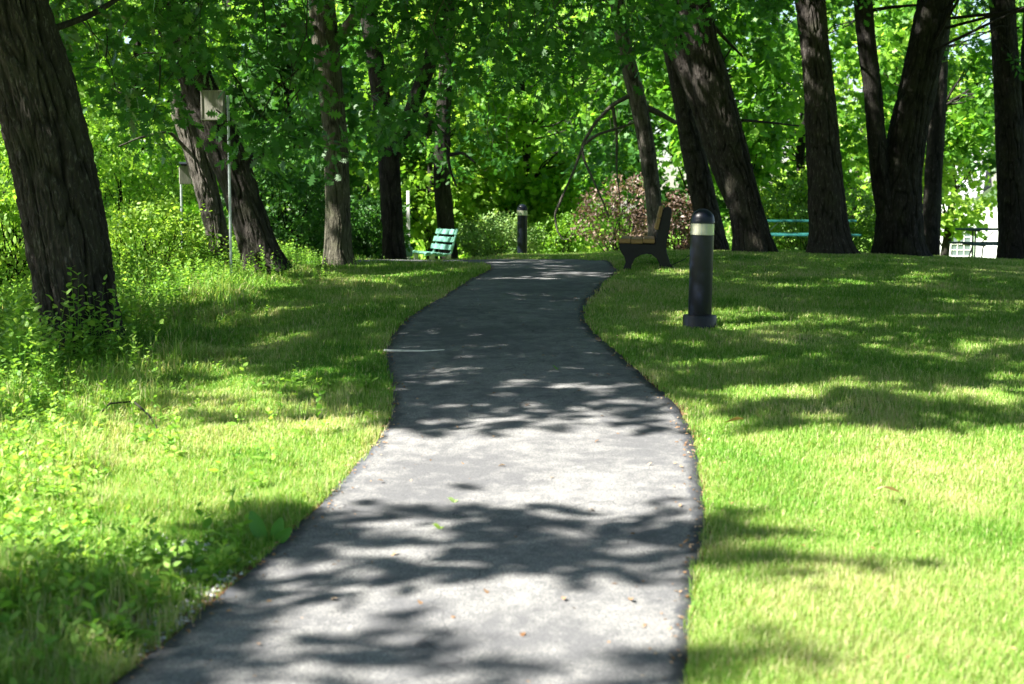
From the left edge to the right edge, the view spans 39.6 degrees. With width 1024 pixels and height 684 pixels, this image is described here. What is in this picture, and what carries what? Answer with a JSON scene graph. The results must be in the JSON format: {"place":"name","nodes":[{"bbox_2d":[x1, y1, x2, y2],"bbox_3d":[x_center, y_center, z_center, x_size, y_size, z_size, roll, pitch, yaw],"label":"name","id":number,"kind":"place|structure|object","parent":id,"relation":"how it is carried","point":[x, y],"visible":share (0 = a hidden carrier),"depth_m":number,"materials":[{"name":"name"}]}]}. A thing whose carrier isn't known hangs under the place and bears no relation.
{"place":"outdoors","nodes":[
{"label":"outdoors","id":0,"kind":"place"},
{"bbox_2d":[114,259,706,683],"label":"path","id":1,"kind":"structure","parent":0,"point":[564,481],"depth_m":6.61,"materials":[{"name":"grey asphalt"}]},
{"bbox_2d":[384,349,443,351],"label":"twig","id":2,"kind":"object","parent":1,"relation":"on","point":[390,350],"visible":1,"depth_m":12.06,"materials":[{"name":"grey wood"}]},
{"bbox_2d":[433,523,442,528],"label":"fallen leaf","id":3,"kind":"object","parent":1,"relation":"on","point":[436,525],"visible":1,"depth_m":6.68,"materials":[{"name":"green plant"}]},
{"bbox_2d":[29,258,1023,683],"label":"leaf litter","id":4,"kind":"object","parent":1,"relation":"on","point":[469,478],"visible":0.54,"depth_m":7.25,"materials":[{"name":"brown plant"}]},
{"bbox_2d":[0,220,1023,683],"bbox_3d":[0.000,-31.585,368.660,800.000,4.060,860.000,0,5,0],"label":"ground","id":5,"kind":"structure","parent":0,"point":[246,568],"depth_m":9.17,"materials":[{"name":"green plant"}]},
{"bbox_2d":[0,398,26,462],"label":"weed plant","id":6,"kind":"object","parent":5,"relation":"on","point":[15,429],"visible":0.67,"depth_m":8.34,"materials":[{"name":"green plant"}]},
{"bbox_2d":[0,294,62,375],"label":"shrub","id":7,"kind":"object","parent":5,"relation":"on","point":[25,314],"visible":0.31,"depth_m":11.64,"materials":[{"name":"green plant"}]},
{"bbox_2d":[0,281,70,382],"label":"shrub","id":8,"kind":"object","parent":5,"relation":"on","point":[19,328],"visible":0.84,"depth_m":11.29,"materials":[{"name":"green plant"}]},
{"bbox_2d":[36,413,65,464],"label":"weed plant","id":9,"kind":"object","parent":5,"relation":"on","point":[48,438],"visible":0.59,"depth_m":8.12,"materials":[{"name":"green plant"}]},
{"bbox_2d":[0,128,109,297],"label":"shrub","id":10,"kind":"object","parent":5,"relation":"on","point":[17,250],"visible":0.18,"depth_m":16.89,"materials":[{"name":"green plant"}]},
{"bbox_2d":[0,0,109,244],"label":"tree","id":11,"kind":"object","parent":5,"relation":"on","point":[83,88],"visible":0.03,"depth_m":30.70,"materials":[{"name":"green plant"}]},
{"bbox_2d":[0,0,138,205],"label":"tree","id":12,"kind":"object","parent":5,"relation":"on","point":[100,65],"depth_m":35.53,"materials":[{"name":"green plant"}]},
{"bbox_2d":[61,265,92,363],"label":"shrub","id":13,"kind":"object","parent":5,"relation":"on","point":[79,333],"visible":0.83,"depth_m":12.23,"materials":[{"name":"green plant"}]},
{"bbox_2d":[0,119,165,245],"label":"shrub","id":14,"kind":"object","parent":5,"relation":"on","point":[140,164],"visible":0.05,"depth_m":27.63,"materials":[{"name":"green plant"}]},
{"bbox_2d":[74,427,92,470],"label":"weed plant","id":15,"kind":"object","parent":5,"relation":"on","point":[86,455],"visible":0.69,"depth_m":7.95,"materials":[{"name":"green plant"}]},
{"bbox_2d":[94,401,130,415],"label":"twig","id":16,"kind":"object","parent":5,"relation":"on","point":[108,404],"visible":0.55,"depth_m":9.74,"materials":[{"name":"brown wood"}]},
{"bbox_2d":[82,267,151,359],"bbox_3d":[-3.508,-0.202,12.318,0.596,0.896,0.498,2,6,25],"label":"shrub","id":17,"kind":"object","parent":5,"relation":"on","point":[93,321],"visible":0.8,"depth_m":12.33,"materials":[{"name":"green plant"}]},
{"bbox_2d":[0,0,258,356],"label":"tree","id":18,"kind":"object","parent":5,"relation":"on","point":[52,163],"visible":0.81,"depth_m":12.74,"materials":[{"name":"green plant"}]},
{"bbox_2d":[2,525,259,660],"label":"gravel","id":19,"kind":"structure","parent":5,"relation":"on","point":[187,600],"depth_m":5.74,"materials":[{"name":"stone"}]},
{"bbox_2d":[107,629,158,647],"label":"fern","id":20,"kind":"object","parent":5,"relation":"on","point":[143,638],"visible":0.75,"depth_m":5.17,"materials":[{"name":"green plant"}]},
{"bbox_2d":[106,317,163,373],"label":"shrub","id":21,"kind":"object","parent":5,"relation":"on","point":[132,345],"visible":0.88,"depth_m":11.26,"materials":[{"name":"green plant"}]},
{"bbox_2d":[79,93,197,247],"bbox_3d":[-6.611,-2.581,23.864,2.988,3.081,3.032,0,5,0],"label":"shrub","id":22,"kind":"object","parent":5,"relation":"on","point":[103,128],"visible":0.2,"depth_m":23.28,"materials":[{"name":"green plant"}]},
{"bbox_2d":[134,401,157,428],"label":"twig","id":23,"kind":"object","parent":5,"relation":"on","point":[138,405],"visible":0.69,"depth_m":9.52,"materials":[{"name":"brown wood"}]},
{"bbox_2d":[49,0,246,211],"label":"tree","id":24,"kind":"object","parent":5,"relation":"on","point":[154,56],"visible":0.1,"depth_m":32.25,"materials":[{"name":"green plant"}]},
{"bbox_2d":[50,0,259,239],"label":"tree","id":25,"kind":"object","parent":5,"relation":"on","point":[157,166],"visible":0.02,"depth_m":40.11,"materials":[{"name":"green plant"}]},
{"bbox_2d":[107,191,221,271],"bbox_3d":[-4.940,-1.331,19.427,1.874,1.460,1.887,0,5,0],"label":"shrub","id":26,"kind":"object","parent":5,"relation":"on","point":[165,210],"visible":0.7,"depth_m":19.25,"materials":[{"name":"green plant"}]},
{"bbox_2d":[118,91,233,267],"bbox_3d":[-4.721,-2.213,19.935,1.784,2.681,0.673,-3,6,-32],"label":"tree","id":27,"kind":"object","parent":5,"relation":"on","point":[203,178],"visible":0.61,"depth_m":20.06,"materials":[{"name":"grey plant"}]},
{"bbox_2d":[130,213,237,253],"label":"shrub","id":28,"kind":"object","parent":5,"relation":"on","point":[233,234],"visible":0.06,"depth_m":22.47,"materials":[{"name":"green plant"}]},
{"bbox_2d":[177,162,191,248],"bbox_3d":[-4.886,-1.849,21.323,0.240,1.693,0.266,-1,5,-14],"label":"nest box","id":29,"kind":"object","parent":5,"relation":"on","point":[184,176],"visible":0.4,"depth_m":21.19,"materials":[{"name":"metal"}]},
{"bbox_2d":[0,357,378,683],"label":"weeds","id":30,"kind":"object","parent":5,"relation":"on","point":[213,560],"visible":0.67,"depth_m":6.15,"materials":[{"name":"green plant"}]},
{"bbox_2d":[0,227,385,454],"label":"undergrowth","id":31,"kind":"object","parent":5,"relation":"on","point":[298,257],"visible":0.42,"depth_m":14.58,"materials":[{"name":"green plant"}]},
{"bbox_2d":[200,90,231,269],"bbox_3d":[-3.768,-1.905,18.128,0.344,2.566,0.179,0,5,0],"label":"nest box","id":32,"kind":"object","parent":5,"relation":"on","point":[210,100],"visible":0.69,"depth_m":17.98,"materials":[{"name":"metal"}]},
{"bbox_2d":[141,0,314,196],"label":"tree","id":33,"kind":"object","parent":5,"relation":"on","point":[229,3],"visible":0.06,"depth_m":36.95,"materials":[{"name":"green plant"}]},
{"bbox_2d":[125,0,369,274],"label":"tree","id":34,"kind":"object","parent":5,"relation":"on","point":[252,228],"visible":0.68,"depth_m":17.22,"materials":[{"name":"green plant"}]},
{"bbox_2d":[248,511,291,544],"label":"broadleaf plant","id":35,"kind":"object","parent":5,"relation":"on","point":[278,530],"visible":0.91,"depth_m":6.51,"materials":[{"name":"green plant"}]},
{"bbox_2d":[222,141,324,256],"bbox_3d":[-4.166,-2.452,25.949,2.398,2.479,2.212,0,5,0],"label":"shrub","id":36,"kind":"object","parent":5,"relation":"on","point":[298,223],"visible":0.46,"depth_m":25.48,"materials":[{"name":"green plant"}]},
{"bbox_2d":[173,1,378,256],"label":"tree","id":37,"kind":"object","parent":5,"relation":"on","point":[259,104],"visible":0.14,"depth_m":31.03,"materials":[{"name":"green plant"}]},
{"bbox_2d":[232,0,393,171],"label":"tree","id":38,"kind":"object","parent":5,"relation":"on","point":[344,15],"visible":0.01,"depth_m":41.15,"materials":[{"name":"green plant"}]},
{"bbox_2d":[232,2,413,190],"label":"tree","id":39,"kind":"object","parent":5,"relation":"on","point":[237,7],"depth_m":44.81,"materials":[{"name":"green plant"}]},
{"bbox_2d":[350,187,412,258],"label":"shrub","id":40,"kind":"object","parent":5,"relation":"on","point":[360,241],"visible":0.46,"depth_m":27.03,"materials":[{"name":"green plant"}]},
{"bbox_2d":[302,10,460,259],"bbox_3d":[-3.612,-5.139,37.899,4.692,7.507,4.688,-5,7,-44],"label":"tree","id":41,"kind":"object","parent":5,"relation":"on","point":[366,192],"visible":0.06,"depth_m":36.91,"materials":[{"name":"green plant"}]},
{"bbox_2d":[406,191,412,259],"bbox_3d":[-2.067,-2.104,28.070,0.190,1.750,0.171,-1,5,-14],"label":"marker post","id":42,"kind":"object","parent":5,"relation":"on","point":[409,254],"visible":0.48,"depth_m":28.05,"materials":[{"name":"white paint"}]},
{"bbox_2d":[276,0,543,266],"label":"tree","id":43,"kind":"object","parent":5,"relation":"on","point":[338,240],"visible":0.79,"depth_m":16.22,"materials":[{"name":"green plant"}]},
{"bbox_2d":[361,0,475,259],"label":"tree","id":44,"kind":"object","parent":5,"relation":"on","point":[393,243],"visible":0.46,"depth_m":25.17,"materials":[{"name":"brown plant"}]},
{"bbox_2d":[349,0,520,258],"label":"tree","id":45,"kind":"object","parent":5,"relation":"on","point":[464,205],"visible":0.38,"depth_m":35.66,"materials":[{"name":"green plant"}]},
{"bbox_2d":[413,228,457,259],"bbox_3d":[-1.637,-1.898,29.435,0.721,0.916,1.500,-2,6,-19],"label":"park bench","id":46,"kind":"object","parent":5,"relation":"on","point":[433,253],"visible":0.79,"depth_m":29.22,"materials":[{"name":"wood"}]},
{"bbox_2d":[395,2,512,259],"bbox_3d":[-1.250,-7.341,30.575,2.595,11.863,4.318,0,5,0],"label":"tree","id":47,"kind":"object","parent":5,"relation":"on","point":[442,178],"visible":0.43,"depth_m":31.97,"materials":[{"name":"green plant"}]},
{"bbox_2d":[385,0,596,257],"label":"tree","id":48,"kind":"object","parent":5,"relation":"on","point":[549,129],"visible":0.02,"depth_m":42.62,"materials":[{"name":"green plant"}]},
{"bbox_2d":[456,209,549,257],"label":"shrub","id":49,"kind":"object","parent":5,"relation":"on","point":[475,234],"visible":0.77,"depth_m":33.57,"materials":[{"name":"green plant"}]},
{"bbox_2d":[0,0,1022,259],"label":"woodland","id":50,"kind":"object","parent":5,"relation":"on","point":[604,224],"depth_m":67.08,"materials":[{"name":"plant"}]},
{"bbox_2d":[17,268,1009,682],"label":"clover","id":51,"kind":"object","parent":5,"relation":"on","point":[709,466],"visible":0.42,"depth_m":7.63,"materials":[{"name":"green plant"}]},
{"bbox_2d":[517,204,527,253],"bbox_3d":[0.221,-2.362,30.613,0.227,1.212,0.227,0,5,0],"label":"bollard light","id":52,"kind":"object","parent":5,"relation":"on","point":[522,209],"visible":0.97,"depth_m":30.52,"materials":[{"name":"paint"}]},
{"bbox_2d":[450,0,607,253],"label":"tree","id":53,"kind":"object","parent":5,"relation":"on","point":[538,193],"visible":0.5,"depth_m":36.53,"materials":[{"name":"green plant"}]},
{"bbox_2d":[527,210,602,253],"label":"shrub","id":54,"kind":"object","parent":5,"relation":"on","point":[564,246],"visible":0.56,"depth_m":35.11,"materials":[{"name":"green plant"}]},
{"bbox_2d":[471,0,667,252],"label":"tree","id":55,"kind":"object","parent":5,"relation":"on","point":[598,169],"visible":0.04,"depth_m":40.75,"materials":[{"name":"green plant"}]},
{"bbox_2d":[457,0,692,239],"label":"tree","id":56,"kind":"object","parent":5,"relation":"on","point":[617,23],"visible":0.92,"depth_m":18.14,"materials":[{"name":"green plant"}]},
{"bbox_2d":[567,171,675,250],"bbox_3d":[2.524,-2.944,33.403,2.248,2.173,2.437,-2,6,-25],"label":"shrub","id":57,"kind":"object","parent":5,"relation":"on","point":[637,227],"visible":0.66,"depth_m":33.18,"materials":[{"name":"pink plant"}]},
{"bbox_2d":[550,0,739,233],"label":"tree","id":58,"kind":"object","parent":5,"relation":"on","point":[597,76],"visible":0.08,"depth_m":39.12,"materials":[{"name":"green plant"}]},
{"bbox_2d":[619,206,672,268],"bbox_3d":[1.977,-1.544,20.865,0.783,0.905,1.900,1,5,5],"label":"park bench","id":59,"kind":"object","parent":5,"relation":"on","point":[631,248],"visible":0.92,"depth_m":20.01,"materials":[{"name":"metal"}]},
{"bbox_2d":[639,184,692,249],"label":"shrub","id":60,"kind":"object","parent":5,"relation":"on","point":[685,218],"visible":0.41,"depth_m":34.20,"materials":[{"name":"pink plant"}]},
{"bbox_2d":[578,1,799,248],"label":"tree","id":61,"kind":"object","parent":5,"relation":"on","point":[633,152],"visible":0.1,"depth_m":36.24,"materials":[{"name":"green plant"}]},
{"bbox_2d":[659,24,729,249],"bbox_3d":[2.932,-9.105,26.828,8.405,15.546,8.168,0,5,0],"label":"tree","id":62,"kind":"object","parent":5,"relation":"on","point":[701,188],"visible":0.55,"depth_m":28.11,"materials":[{"name":"brown plant"}]},
{"bbox_2d":[683,209,716,329],"bbox_3d":[1.763,-0.624,13.266,0.315,1.233,0.315,1,5,0],"label":"bollard light","id":63,"kind":"object","parent":5,"relation":"on","point":[702,225],"visible":0.91,"depth_m":13.17,"materials":[{"name":"paint"}]},
{"bbox_2d":[607,0,800,252],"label":"tree","id":64,"kind":"object","parent":5,"relation":"on","point":[699,66],"visible":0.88,"depth_m":25.02,"materials":[{"name":"brown plant"}]},
{"bbox_2d":[603,0,804,199],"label":"tree","id":65,"kind":"object","parent":5,"relation":"on","point":[767,69],"visible":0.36,"depth_m":32.77,"materials":[{"name":"green plant"}]},
{"bbox_2d":[723,417,743,423],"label":"dry leaf","id":66,"kind":"object","parent":5,"relation":"on","point":[736,418],"visible":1,"depth_m":8.79,"materials":[{"name":"plant"}]},
{"bbox_2d":[728,164,856,249],"bbox_3d":[7.395,-3.286,37.848,3.414,2.850,2.990,0,5,0],"label":"shrub","id":67,"kind":"object","parent":5,"relation":"on","point":[786,245],"visible":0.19,"depth_m":37.43,"materials":[{"name":"green plant"}]},
{"bbox_2d":[767,220,860,235],"bbox_3d":[6.443,-2.349,31.920,2.400,0.779,1.610,0,5,0],"label":"picnic table","id":68,"kind":"object","parent":5,"relation":"on","point":[789,234],"visible":0.2,"depth_m":31.52,"materials":[{"name":"teal wood"}]},
{"bbox_2d":[762,169,875,250],"bbox_3d":[7.850,-3.105,35.980,3.387,2.502,3.531,4,7,39],"label":"shrub","id":69,"kind":"object","parent":5,"relation":"on","point":[800,214],"visible":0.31,"depth_m":35.39,"materials":[{"name":"green plant"}]},
{"bbox_2d":[728,0,915,241],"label":"tree","id":70,"kind":"object","parent":5,"relation":"on","point":[841,41],"visible":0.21,"depth_m":38.84,"materials":[{"name":"green plant"}]},
{"bbox_2d":[795,0,860,254],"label":"tree","id":71,"kind":"object","parent":5,"relation":"on","point":[829,230],"visible":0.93,"depth_m":24.55,"materials":[{"name":"brown plant"}]},
{"bbox_2d":[763,0,912,250],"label":"tree","id":72,"kind":"object","parent":5,"relation":"on","point":[862,130],"visible":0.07,"depth_m":49.44,"materials":[{"name":"green plant"}]},
{"bbox_2d":[877,486,902,495],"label":"dry leaf","id":73,"kind":"object","parent":5,"relation":"on","point":[891,488],"visible":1,"depth_m":7.04,"materials":[{"name":"yellow plant"}]},
{"bbox_2d":[848,196,939,251],"bbox_3d":[9.250,-2.879,34.905,2.404,2.320,2.209,0,5,0],"label":"shrub","id":74,"kind":"object","parent":5,"relation":"on","point":[869,224],"visible":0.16,"depth_m":34.75,"materials":[{"name":"green plant"}]},
{"bbox_2d":[846,0,976,230],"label":"tree","id":75,"kind":"object","parent":5,"relation":"on","point":[949,182],"visible":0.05,"depth_m":41.37,"materials":[{"name":"green plant"}]},
{"bbox_2d":[827,0,1023,256],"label":"tree","id":76,"kind":"object","parent":5,"relation":"on","point":[896,159],"visible":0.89,"depth_m":24.68,"materials":[{"name":"brown plant"}]},
{"bbox_2d":[843,0,1023,253],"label":"tree","id":77,"kind":"object","parent":5,"relation":"on","point":[967,138],"visible":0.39,"depth_m":34.98,"materials":[{"name":"green plant"}]},
{"bbox_2d":[923,20,950,255],"bbox_3d":[10.369,-9.110,29.647,10.134,15.331,9.165,3,6,30],"label":"tree","id":78,"kind":"object","parent":5,"relation":"on","point":[933,173],"visible":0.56,"depth_m":30.63,"materials":[{"name":"brown plant"}]},
{"bbox_2d":[922,52,997,255],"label":"tree","id":79,"kind":"object","parent":5,"relation":"on","point":[952,219],"visible":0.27,"depth_m":46.20,"materials":[{"name":"green plant"}]},
{"bbox_2d":[948,228,997,256],"bbox_3d":[10.659,-2.046,30.442,2.150,0.779,1.610,0,5,0],"label":"picnic table","id":80,"kind":"object","parent":5,"relation":"on","point":[975,244],"visible":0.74,"depth_m":30.34,"materials":[{"name":"teal wood"}]},
{"bbox_2d":[942,0,1023,259],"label":"tree","id":81,"kind":"object","parent":5,"relation":"on","point":[1007,73],"visible":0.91,"depth_m":26.57,"materials":[{"name":"brown plant"}]},
{"bbox_2d":[956,0,1021,186],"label":"tree","id":82,"kind":"object","parent":5,"relation":"on","point":[990,160],"visible":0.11,"depth_m":39.44,"materials":[{"name":"green plant"}]},
{"bbox_2d":[118,0,1020,217],"label":"sky","id":83,"kind":"structure","parent":0,"point":[985,36],"materials":[{"name":"white"}]},
{"bbox_2d":[940,147,997,257],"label":"house","id":84,"kind":"structure","parent":0,"point":[962,250],"depth_m":62.00,"materials":[{"name":"white"}]},
{"bbox_2d":[949,231,971,256],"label":"window","id":85,"kind":"structure","parent":84,"relation":"in","point":[962,250],"depth_m":62.27,"materials":[{"name":"white glass"}]}
]}

